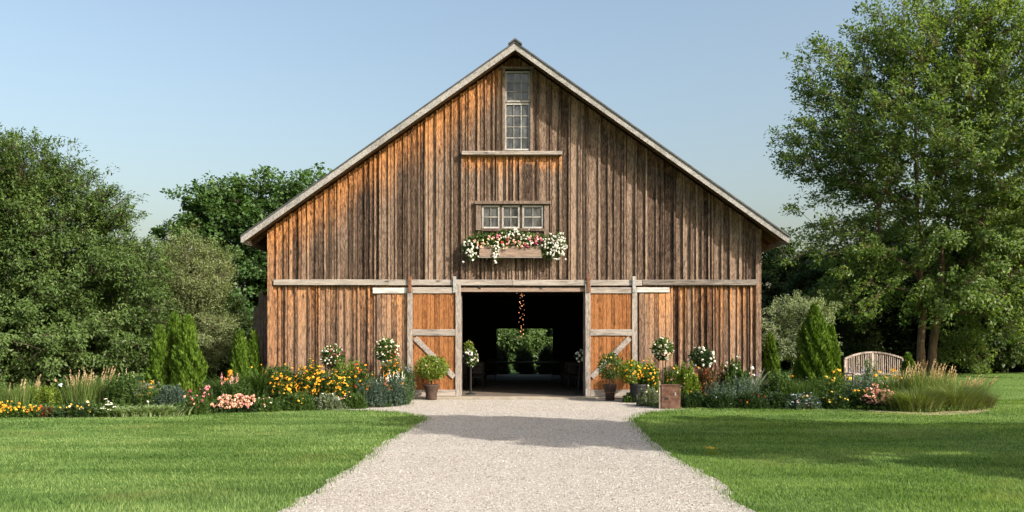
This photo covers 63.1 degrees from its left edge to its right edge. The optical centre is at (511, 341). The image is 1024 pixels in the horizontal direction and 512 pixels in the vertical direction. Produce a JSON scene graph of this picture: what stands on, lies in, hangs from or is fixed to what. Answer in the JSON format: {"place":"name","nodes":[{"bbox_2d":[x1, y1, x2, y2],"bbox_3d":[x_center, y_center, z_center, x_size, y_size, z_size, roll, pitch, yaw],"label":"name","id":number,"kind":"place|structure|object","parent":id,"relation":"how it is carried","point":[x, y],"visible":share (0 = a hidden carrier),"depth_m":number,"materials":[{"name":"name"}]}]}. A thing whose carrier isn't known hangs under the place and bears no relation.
{"place":"outdoors","nodes":[
{"label":"outdoors","id":0,"kind":"place"},
{"bbox_2d":[0,379,40,405],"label":"ornamental grass","id":1,"kind":"object","parent":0,"point":[18,396],"depth_m":21.14,"materials":[{"name":"plant"}]},
{"bbox_2d":[75,365,119,403],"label":"ornamental grass","id":2,"kind":"object","parent":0,"point":[100,395],"depth_m":21.75,"materials":[{"name":"plant"}]},
{"bbox_2d":[0,391,401,417],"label":"flower bed soil","id":3,"kind":"structure","parent":0,"point":[228,412],"depth_m":21.31,"materials":[{"name":"brown soil"}]},
{"bbox_2d":[0,400,26,417],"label":"flowering plant","id":4,"kind":"object","parent":3,"relation":"on","point":[12,408],"visible":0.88,"depth_m":18.65,"materials":[{"name":"yellow plant"}]},
{"bbox_2d":[25,383,67,406],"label":"leafy plant","id":5,"kind":"object","parent":3,"relation":"on","point":[48,395],"visible":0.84,"depth_m":21.58,"materials":[{"name":"green plant"}]},
{"bbox_2d":[51,400,98,417],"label":"flowering plant","id":6,"kind":"object","parent":3,"relation":"on","point":[76,408],"visible":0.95,"depth_m":18.62,"materials":[{"name":"green plant"}]},
{"bbox_2d":[57,369,104,404],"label":"ornamental grass","id":7,"kind":"object","parent":3,"relation":"on","point":[81,395],"depth_m":21.55,"materials":[{"name":"plant"}]},
{"bbox_2d":[92,405,153,416],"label":"strap leaf plant","id":8,"kind":"object","parent":3,"relation":"on","point":[124,412],"visible":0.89,"depth_m":18.70,"materials":[{"name":"green plant"}]},
{"bbox_2d":[102,371,144,406],"bbox_3d":[-10.038,1.202,21.441,1.150,1.047,0.922,0,0,0],"label":"shrub","id":9,"kind":"object","parent":3,"relation":"on","point":[124,387],"visible":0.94,"depth_m":21.32,"materials":[{"name":"green plant"}]},
{"bbox_2d":[136,386,162,407],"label":"flowering plant","id":10,"kind":"object","parent":3,"relation":"on","point":[149,394],"visible":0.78,"depth_m":21.12,"materials":[{"name":"green plant"}]},
{"bbox_2d":[124,400,175,416],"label":"strap leaf plant","id":11,"kind":"object","parent":3,"relation":"on","point":[146,411],"visible":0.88,"depth_m":18.74,"materials":[{"name":"green plant"}]},
{"bbox_2d":[142,324,172,393],"bbox_3d":[-10.312,0.597,24.384,0.942,2.260,0.967,0,0,35],"label":"arborvitae","id":12,"kind":"object","parent":3,"relation":"on","point":[158,371],"visible":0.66,"depth_m":24.21,"materials":[{"name":"green plant"}]},
{"bbox_2d":[151,383,186,406],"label":"leafy plant","id":13,"kind":"object","parent":3,"relation":"on","point":[172,395],"visible":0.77,"depth_m":21.10,"materials":[{"name":"green plant"}]},
{"bbox_2d":[138,403,199,415],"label":"strap leaf plant","id":14,"kind":"object","parent":3,"relation":"on","point":[172,410],"visible":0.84,"depth_m":18.88,"materials":[{"name":"green plant"}]},
{"bbox_2d":[165,310,180,385],"bbox_3d":[-10.097,0.385,25.044,1.066,2.685,1.074,0,0,0],"label":"arborvitae","id":15,"kind":"object","parent":3,"relation":"on","point":[172,325],"visible":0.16,"depth_m":24.86,"materials":[{"name":"green plant"}]},
{"bbox_2d":[168,313,208,396],"bbox_3d":[-9.397,0.430,24.234,1.186,2.583,1.300,0,0,0],"label":"arborvitae","id":16,"kind":"object","parent":3,"relation":"on","point":[186,356],"visible":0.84,"depth_m":23.96,"materials":[{"name":"green plant"}]},
{"bbox_2d":[177,394,210,414],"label":"flowering plant","id":17,"kind":"object","parent":3,"relation":"on","point":[202,407],"visible":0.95,"depth_m":19.20,"materials":[{"name":"green plant"}]},
{"bbox_2d":[210,393,241,412],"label":"flowering plant","id":18,"kind":"object","parent":3,"relation":"on","point":[221,403],"visible":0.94,"depth_m":19.69,"materials":[{"name":"pink plant"}]},
{"bbox_2d":[199,370,264,397],"bbox_3d":[-7.909,1.248,23.570,2.375,0.888,1.947,0,0,0],"label":"strap leaf plant","id":19,"kind":"object","parent":3,"relation":"on","point":[218,388],"visible":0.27,"depth_m":23.46,"materials":[{"name":"green plant"}]},
{"bbox_2d":[210,373,254,399],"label":"flowering plant","id":20,"kind":"object","parent":3,"relation":"on","point":[228,388],"visible":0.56,"depth_m":22.57,"materials":[{"name":"green plant"}]},
{"bbox_2d":[227,328,254,382],"bbox_3d":[-8.084,0.644,24.907,0.892,2.151,0.814,0,0,0],"label":"arborvitae","id":21,"kind":"object","parent":3,"relation":"on","point":[240,363],"visible":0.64,"depth_m":24.75,"materials":[{"name":"green plant"}]},
{"bbox_2d":[228,392,259,412],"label":"flowering plant","id":22,"kind":"object","parent":3,"relation":"on","point":[243,402],"visible":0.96,"depth_m":19.82,"materials":[{"name":"pink plant"}]},
{"bbox_2d":[248,328,264,376],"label":"arborvitae","id":23,"kind":"object","parent":3,"relation":"on","point":[255,359],"visible":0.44,"depth_m":25.19,"materials":[{"name":"green plant"}]},
{"bbox_2d":[225,364,293,397],"bbox_3d":[-7.117,1.162,23.905,2.524,1.059,2.513,0,0,32],"label":"strap leaf plant","id":24,"kind":"object","parent":3,"relation":"on","point":[261,390],"visible":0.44,"depth_m":23.56,"materials":[{"name":"green plant"}]},
{"bbox_2d":[254,291,266,373],"bbox_3d":[-8.030,0.010,27.038,0.704,3.380,0.105,0,0,0],"label":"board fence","id":25,"kind":"object","parent":3,"relation":"on","point":[260,325],"visible":0.33,"depth_m":27.00,"materials":[{"name":"black wood"}]},
{"bbox_2d":[255,395,280,411],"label":"flowering plant","id":26,"kind":"object","parent":3,"relation":"on","point":[267,404],"visible":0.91,"depth_m":20.12,"materials":[{"name":"green plant"}]},
{"bbox_2d":[266,363,300,402],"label":"flowering plant","id":27,"kind":"object","parent":3,"relation":"on","point":[282,384],"visible":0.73,"depth_m":22.43,"materials":[{"name":"yellow plant"}]},
{"bbox_2d":[278,390,317,410],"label":"flowering plant","id":28,"kind":"object","parent":3,"relation":"on","point":[299,401],"visible":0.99,"depth_m":20.47,"materials":[{"name":"green plant"}]},
{"bbox_2d":[292,357,329,399],"bbox_3d":[-5.421,1.077,22.594,1.207,1.304,1.001,0,0,0],"label":"flowering plant","id":29,"kind":"object","parent":3,"relation":"on","point":[311,379],"visible":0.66,"depth_m":22.42,"materials":[{"name":"yellow plant"}]},
{"bbox_2d":[313,392,348,409],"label":"flowering plant","id":30,"kind":"object","parent":3,"relation":"on","point":[325,401],"visible":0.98,"depth_m":20.67,"materials":[{"name":"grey plant"}]},
{"bbox_2d":[319,343,345,376],"bbox_3d":[-5.167,0.874,23.991,0.750,1.636,0.772,0,0,0],"label":"rose standard","id":31,"kind":"object","parent":3,"relation":"on","point":[331,363],"visible":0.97,"depth_m":23.86,"materials":[{"name":"white plant"}]},
{"bbox_2d":[320,369,353,397],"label":"flowering plant","id":32,"kind":"object","parent":3,"relation":"on","point":[336,383],"visible":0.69,"depth_m":22.23,"materials":[{"name":"yellow plant"}]},
{"bbox_2d":[333,356,360,395],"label":"leafy plant","id":33,"kind":"object","parent":3,"relation":"on","point":[346,369],"visible":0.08,"depth_m":23.53,"materials":[{"name":"green plant"}]},
{"bbox_2d":[341,390,368,408],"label":"flowering plant","id":34,"kind":"object","parent":3,"relation":"on","point":[356,400],"visible":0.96,"depth_m":20.92,"materials":[{"name":"green plant"}]},
{"bbox_2d":[344,363,377,402],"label":"flowering plant","id":35,"kind":"object","parent":3,"relation":"on","point":[361,374],"visible":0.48,"depth_m":22.73,"materials":[{"name":"green plant"}]},
{"bbox_2d":[356,377,393,406],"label":"flowering plant","id":36,"kind":"object","parent":3,"relation":"on","point":[379,395],"visible":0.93,"depth_m":21.49,"materials":[{"name":"green plant"}]},
{"bbox_2d":[374,337,399,362],"bbox_3d":[-3.610,0.783,24.108,0.766,1.819,0.790,0,0,0],"label":"rose standard","id":37,"kind":"object","parent":3,"relation":"on","point":[380,354],"visible":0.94,"depth_m":23.94,"materials":[{"name":"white plant"}]},
{"bbox_2d":[374,357,411,400],"bbox_3d":[-3.309,1.032,23.091,1.091,1.377,0.912,0,0,0],"label":"flowering plant","id":38,"kind":"object","parent":3,"relation":"on","point":[390,368],"visible":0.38,"depth_m":22.99,"materials":[{"name":"green plant"}]},
{"bbox_2d":[375,372,415,405],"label":"flowering plant","id":39,"kind":"object","parent":3,"relation":"on","point":[401,388],"visible":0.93,"depth_m":21.86,"materials":[{"name":"green plant"}]},
{"bbox_2d":[0,348,1023,511],"bbox_3d":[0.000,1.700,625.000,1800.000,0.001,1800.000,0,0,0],"label":"lawn","id":40,"kind":"structure","parent":0,"point":[960,372],"depth_m":12.09,"materials":[{"name":"green plant"}]},
{"bbox_2d":[0,122,189,391],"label":"leafy tree","id":41,"kind":"object","parent":40,"relation":"on","point":[48,320],"visible":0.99,"depth_m":27.12,"materials":[{"name":"green plant"}]},
{"bbox_2d":[62,252,182,372],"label":"woodland tree","id":42,"kind":"object","parent":40,"relation":"on","point":[143,367],"visible":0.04,"depth_m":44.43,"materials":[{"name":"green plant"}]},
{"bbox_2d":[137,219,244,379],"bbox_3d":[-13.143,-1.619,34.128,4.413,6.702,4.542,0,0,0],"label":"olive tree","id":43,"kind":"object","parent":40,"relation":"on","point":[211,293],"visible":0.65,"depth_m":33.58,"materials":[{"name":"green plant"}]},
{"bbox_2d":[0,385,404,417],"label":"ground cover","id":44,"kind":"object","parent":40,"relation":"on","point":[95,404],"visible":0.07,"depth_m":20.87,"materials":[{"name":"green plant"}]},
{"bbox_2d":[196,289,253,379],"bbox_3d":[-12.923,-0.288,37.127,4.611,4.280,3.610,0,0,14],"label":"woodland tree","id":45,"kind":"object","parent":40,"relation":"on","point":[245,320],"visible":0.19,"depth_m":36.69,"materials":[{"name":"green plant"}]},
{"bbox_2d":[148,162,331,332],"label":"maple tree","id":46,"kind":"object","parent":40,"relation":"on","point":[228,215],"visible":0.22,"depth_m":45.51,"materials":[{"name":"green plant"}]},
{"bbox_2d":[497,345,511,374],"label":"woodland tree","id":47,"kind":"object","parent":40,"relation":"on","point":[503,368],"visible":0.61,"depth_m":42.95,"materials":[{"name":"green plant"}]},
{"bbox_2d":[240,38,789,398],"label":"barn","id":48,"kind":"structure","parent":40,"relation":"on","point":[362,248],"depth_m":24.98,"materials":[{"name":"wood"}]},
{"bbox_2d":[407,276,460,396],"bbox_3d":[-2.321,-0.138,24.815,1.593,3.593,0.110,0,0,0],"label":"sliding door","id":49,"kind":"structure","parent":48,"relation":"in","point":[419,332],"depth_m":24.83,"materials":[{"name":"brown wood"}]},
{"bbox_2d":[462,340,478,394],"bbox_3d":[-1.282,0.797,25.897,0.541,1.707,0.563,0,0,0],"label":"bouquet stand","id":50,"kind":"object","parent":48,"relation":"on","point":[471,357],"visible":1,"depth_m":25.81,"materials":[{"name":"plant"}]},
{"bbox_2d":[482,205,499,227],"bbox_3d":[-0.635,-3.725,24.988,0.530,0.690,0.084,0,0,0],"label":"window","id":51,"kind":"structure","parent":48,"relation":"in","point":[490,213],"depth_m":24.98,"materials":[{"name":"white glass"}]},
{"bbox_2d":[502,205,519,227],"bbox_3d":[-0.035,-3.725,24.988,0.530,0.690,0.084,0,0,0],"label":"window","id":52,"kind":"structure","parent":48,"relation":"in","point":[510,213],"depth_m":24.98,"materials":[{"name":"white glass"}]},
{"bbox_2d":[462,228,567,263],"bbox_3d":[0.078,-2.822,24.706,3.156,1.070,0.488,0,0,0],"label":"flower box","id":53,"kind":"object","parent":48,"relation":"attached to","point":[522,244],"visible":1,"depth_m":24.60,"materials":[{"name":"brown wood"}]},
{"bbox_2d":[505,103,529,150],"bbox_3d":[0.165,-6.425,24.988,0.750,1.410,0.084,0,0,0],"label":"window","id":54,"kind":"structure","parent":48,"relation":"in","point":[517,115],"depth_m":24.99,"materials":[{"name":"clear glass"}]},
{"bbox_2d":[505,71,529,102],"bbox_3d":[0.165,-7.615,24.963,0.750,0.930,0.084,0,0,0],"label":"window","id":55,"kind":"structure","parent":48,"relation":"in","point":[517,83],"depth_m":24.97,"materials":[{"name":"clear glass"}]},
{"bbox_2d":[522,205,542,227],"bbox_3d":[0.625,-3.725,24.988,0.630,0.690,0.084,0,0,0],"label":"window","id":56,"kind":"structure","parent":48,"relation":"in","point":[532,215],"depth_m":24.99,"materials":[{"name":"white glass"}]},
{"bbox_2d":[585,276,636,395],"bbox_3d":[2.956,-0.144,24.815,1.554,3.582,0.110,0,0,0],"label":"sliding door","id":57,"kind":"structure","parent":48,"relation":"in","point":[596,332],"depth_m":24.83,"materials":[{"name":"brown wood"}]},
{"bbox_2d":[497,329,548,361],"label":"woodland tree","id":58,"kind":"object","parent":40,"relation":"on","point":[529,339],"visible":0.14,"depth_m":61.15,"materials":[{"name":"green plant"}]},
{"bbox_2d":[512,347,535,373],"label":"woodland tree","id":59,"kind":"object","parent":40,"relation":"on","point":[524,354],"visible":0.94,"depth_m":43.37,"materials":[{"name":"green plant"}]},
{"bbox_2d":[503,329,552,361],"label":"woodland tree","id":60,"kind":"object","parent":40,"relation":"on","point":[548,339],"visible":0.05,"depth_m":63.34,"materials":[{"name":"green plant"}]},
{"bbox_2d":[534,344,552,373],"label":"woodland tree","id":61,"kind":"object","parent":40,"relation":"on","point":[546,354],"visible":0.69,"depth_m":42.86,"materials":[{"name":"green plant"}]},
{"bbox_2d":[761,226,823,368],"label":"woodland tree","id":62,"kind":"object","parent":40,"relation":"on","point":[774,275],"visible":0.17,"depth_m":52.29,"materials":[{"name":"green plant"}]},
{"bbox_2d":[761,289,843,375],"bbox_3d":[11.831,-0.259,35.051,3.939,3.937,3.363,0,0,25],"label":"silver shrub","id":63,"kind":"object","parent":40,"relation":"on","point":[788,351],"visible":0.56,"depth_m":34.68,"materials":[{"name":"green plant"}]},
{"bbox_2d":[761,255,890,371],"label":"woodland tree","id":64,"kind":"object","parent":40,"relation":"on","point":[851,341],"visible":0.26,"depth_m":46.43,"materials":[{"name":"green plant"}]},
{"bbox_2d":[789,206,950,370],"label":"woodland tree","id":65,"kind":"object","parent":40,"relation":"on","point":[883,326],"visible":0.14,"depth_m":47.51,"materials":[{"name":"green plant"}]},
{"bbox_2d":[764,0,1023,375],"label":"tall tree","id":66,"kind":"object","parent":40,"relation":"on","point":[983,63],"visible":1,"depth_m":39.78,"materials":[{"name":"green plant"}]},
{"bbox_2d":[870,227,984,367],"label":"woodland tree","id":67,"kind":"object","parent":40,"relation":"on","point":[897,340],"visible":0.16,"depth_m":47.05,"materials":[{"name":"green plant"}]},
{"bbox_2d":[907,210,1023,373],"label":"woodland tree","id":68,"kind":"object","parent":40,"relation":"on","point":[1007,355],"visible":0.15,"depth_m":44.06,"materials":[{"name":"green plant"}]},
{"bbox_2d":[0,0,1023,298],"label":"sky","id":69,"kind":"structure","parent":0,"point":[169,93],"materials":[{"name":"blue"}]},
{"bbox_2d":[278,399,754,511],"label":"gravel driveway","id":70,"kind":"structure","parent":0,"point":[644,491],"depth_m":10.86,"materials":[{"name":"beige gravel"}]},
{"bbox_2d":[414,354,450,399],"bbox_3d":[-2.323,1.027,24.141,1.073,1.334,1.067,0,0,0],"label":"potted shrub","id":71,"kind":"object","parent":70,"relation":"on","point":[431,389],"visible":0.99,"depth_m":23.98,"materials":[{"name":"green plant"}]},
{"bbox_2d":[596,352,622,400],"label":"potted plant","id":72,"kind":"object","parent":70,"relation":"on","point":[609,389],"visible":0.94,"depth_m":23.76,"materials":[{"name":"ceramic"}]},
{"bbox_2d":[659,382,680,408],"bbox_3d":[3.970,1.354,21.039,0.540,0.681,0.347,0,0,4],"label":"metal box","id":73,"kind":"object","parent":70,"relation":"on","point":[669,396],"visible":0.97,"depth_m":20.88,"materials":[{"name":"brown metal"}]},
{"bbox_2d":[927,374,1005,399],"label":"ornamental grass","id":74,"kind":"object","parent":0,"point":[970,383],"depth_m":22.23,"materials":[{"name":"plant"}]},
{"label":"flower bed soil","id":75,"kind":"structure","parent":0,"visible":0},
{"bbox_2d":[617,359,658,402],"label":"potted flowers","id":76,"kind":"object","parent":75,"relation":"on","point":[638,378],"visible":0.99,"depth_m":22.94,"materials":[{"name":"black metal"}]},
{"bbox_2d":[636,385,658,405],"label":"flowering plant","id":77,"kind":"object","parent":75,"relation":"on","point":[646,396],"visible":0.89,"depth_m":21.77,"materials":[{"name":"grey plant"}]},
{"bbox_2d":[649,336,673,383],"bbox_3d":[4.284,0.771,23.798,0.718,1.843,0.700,0,0,0],"label":"rose standard","id":78,"kind":"object","parent":75,"relation":"on","point":[662,344],"visible":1,"depth_m":23.67,"materials":[{"name":"green plant"}]},
{"bbox_2d":[668,360,701,396],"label":"flowering plant","id":79,"kind":"object","parent":75,"relation":"on","point":[685,379],"visible":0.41,"depth_m":22.46,"materials":[{"name":"green plant"}]},
{"bbox_2d":[680,387,708,407],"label":"flowering plant","id":80,"kind":"object","parent":75,"relation":"on","point":[696,397],"visible":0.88,"depth_m":21.08,"materials":[{"name":"green plant"}]},
{"bbox_2d":[687,345,715,369],"bbox_3d":[5.498,0.900,24.220,0.824,1.586,0.809,0,0,0],"label":"rose standard","id":81,"kind":"object","parent":75,"relation":"on","point":[707,354],"visible":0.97,"depth_m":24.04,"materials":[{"name":"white plant"}]},
{"bbox_2d":[695,367,716,398],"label":"flowering plant","id":82,"kind":"object","parent":75,"relation":"on","point":[707,375],"visible":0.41,"depth_m":22.73,"materials":[{"name":"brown plant"}]},
{"bbox_2d":[702,390,736,409],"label":"flowering plant","id":83,"kind":"object","parent":75,"relation":"on","point":[722,400],"visible":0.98,"depth_m":20.88,"materials":[{"name":"green plant"}]},
{"bbox_2d":[703,382,739,397],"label":"leafy plant","id":84,"kind":"object","parent":75,"relation":"on","point":[723,389],"visible":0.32,"depth_m":21.60,"materials":[{"name":"green plant"}]},
{"bbox_2d":[717,356,751,398],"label":"flowering plant","id":85,"kind":"object","parent":75,"relation":"on","point":[735,369],"visible":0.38,"depth_m":22.94,"materials":[{"name":"green plant"}]},
{"bbox_2d":[733,389,770,409],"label":"flowering plant","id":86,"kind":"object","parent":75,"relation":"on","point":[749,398],"visible":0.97,"depth_m":20.86,"materials":[{"name":"green plant"}]},
{"bbox_2d":[727,373,779,397],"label":"flowering plant","id":87,"kind":"object","parent":75,"relation":"on","point":[750,387],"visible":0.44,"depth_m":22.09,"materials":[{"name":"green plant"}]},
{"bbox_2d":[761,331,780,391],"bbox_3d":[8.208,0.700,26.474,0.715,2.069,0.832,0,0,22],"label":"arborvitae","id":88,"kind":"object","parent":75,"relation":"on","point":[771,361],"visible":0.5,"depth_m":26.36,"materials":[{"name":"green plant"}]},
{"bbox_2d":[761,391,789,408],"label":"flowering plant","id":89,"kind":"object","parent":75,"relation":"on","point":[776,399],"visible":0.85,"depth_m":20.90,"materials":[{"name":"green plant"}]},
{"bbox_2d":[759,369,795,398],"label":"flowering plant","id":90,"kind":"object","parent":75,"relation":"on","point":[783,385],"visible":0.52,"depth_m":22.49,"materials":[{"name":"green plant"}]},
{"bbox_2d":[782,392,823,409],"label":"flowering plant","id":91,"kind":"object","parent":75,"relation":"on","point":[798,400],"visible":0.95,"depth_m":20.75,"materials":[{"name":"green plant"}]},
{"bbox_2d":[779,378,827,397],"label":"flowering plant","id":92,"kind":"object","parent":75,"relation":"on","point":[800,388],"depth_m":22.41,"materials":[{"name":"green plant"}]},
{"bbox_2d":[790,302,843,386],"bbox_3d":[8.915,0.283,24.415,1.516,2.882,1.484,0,0,0],"label":"arborvitae","id":93,"kind":"object","parent":75,"relation":"on","point":[814,347],"visible":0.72,"depth_m":24.13,"materials":[{"name":"green plant"}]},
{"bbox_2d":[645,389,994,412],"bbox_3d":[8.718,1.611,23.853,10.657,0.274,8.367,0,0,0],"label":"ground cover","id":94,"kind":"object","parent":75,"relation":"on","point":[861,407],"visible":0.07,"depth_m":20.46,"materials":[{"name":"green plant"}]},
{"bbox_2d":[806,374,857,397],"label":"flowering plant","id":95,"kind":"object","parent":75,"relation":"on","point":[829,386],"visible":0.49,"depth_m":22.53,"materials":[{"name":"green plant"}]},
{"bbox_2d":[817,390,852,409],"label":"flowering plant","id":96,"kind":"object","parent":75,"relation":"on","point":[839,401],"visible":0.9,"depth_m":20.77,"materials":[{"name":"green plant"}]},
{"bbox_2d":[827,322,844,382],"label":"arborvitae","id":97,"kind":"object","parent":75,"relation":"on","point":[836,353],"visible":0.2,"depth_m":24.75,"materials":[{"name":"green plant"}]},
{"bbox_2d":[842,368,881,399],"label":"flowering plant","id":98,"kind":"object","parent":75,"relation":"on","point":[858,384],"visible":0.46,"depth_m":22.54,"materials":[{"name":"green plant"}]},
{"bbox_2d":[855,356,878,389],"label":"leafy plant","id":99,"kind":"object","parent":75,"relation":"on","point":[867,371],"visible":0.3,"depth_m":24.12,"materials":[{"name":"green plant"}]},
{"bbox_2d":[844,351,903,386],"bbox_3d":[11.761,1.014,26.771,2.130,1.371,0.738,0,0,-8],"label":"garden bench","id":100,"kind":"object","parent":75,"relation":"on","point":[873,355],"visible":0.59,"depth_m":27.07,"materials":[{"name":"grey wood"}]},
{"bbox_2d":[855,383,894,409],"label":"flowering plant","id":101,"kind":"object","parent":75,"relation":"on","point":[871,399],"visible":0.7,"depth_m":20.65,"materials":[{"name":"pink plant"}]},
{"bbox_2d":[881,360,925,398],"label":"ornamental grass","id":102,"kind":"object","parent":75,"relation":"on","point":[900,384],"depth_m":22.01,"materials":[{"name":"plant"}]},
{"bbox_2d":[898,352,916,380],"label":"arborvitae","id":103,"kind":"object","parent":75,"relation":"on","point":[907,357],"visible":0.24,"depth_m":24.51,"materials":[{"name":"green plant"}]},
{"bbox_2d":[898,358,946,397],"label":"ornamental grass","id":104,"kind":"object","parent":75,"relation":"on","point":[923,382],"depth_m":21.79,"materials":[{"name":"plant"}]},
{"bbox_2d":[869,409,989,414],"bbox_3d":[10.203,1.688,20.039,3.259,0.001,2.006,0,0,0],"label":"dry earth edge","id":105,"kind":"object","parent":75,"relation":"on","point":[978,411],"visible":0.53,"depth_m":19.77,"materials":[{"name":"brown soil"}]},
{"bbox_2d":[868,385,958,412],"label":"ornamental grass","id":106,"kind":"object","parent":105,"relation":"on","point":[925,401],"depth_m":19.98,"materials":[{"name":"green plant"}]},
{"bbox_2d":[921,365,962,390],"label":"ornamental grass","id":107,"kind":"object","parent":75,"relation":"on","point":[945,379],"depth_m":21.98,"materials":[{"name":"plant"}]},
{"bbox_2d":[911,380,1008,411],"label":"ornamental grass","id":108,"kind":"object","parent":75,"relation":"on","point":[966,398],"depth_m":20.32,"materials":[{"name":"green plant"}]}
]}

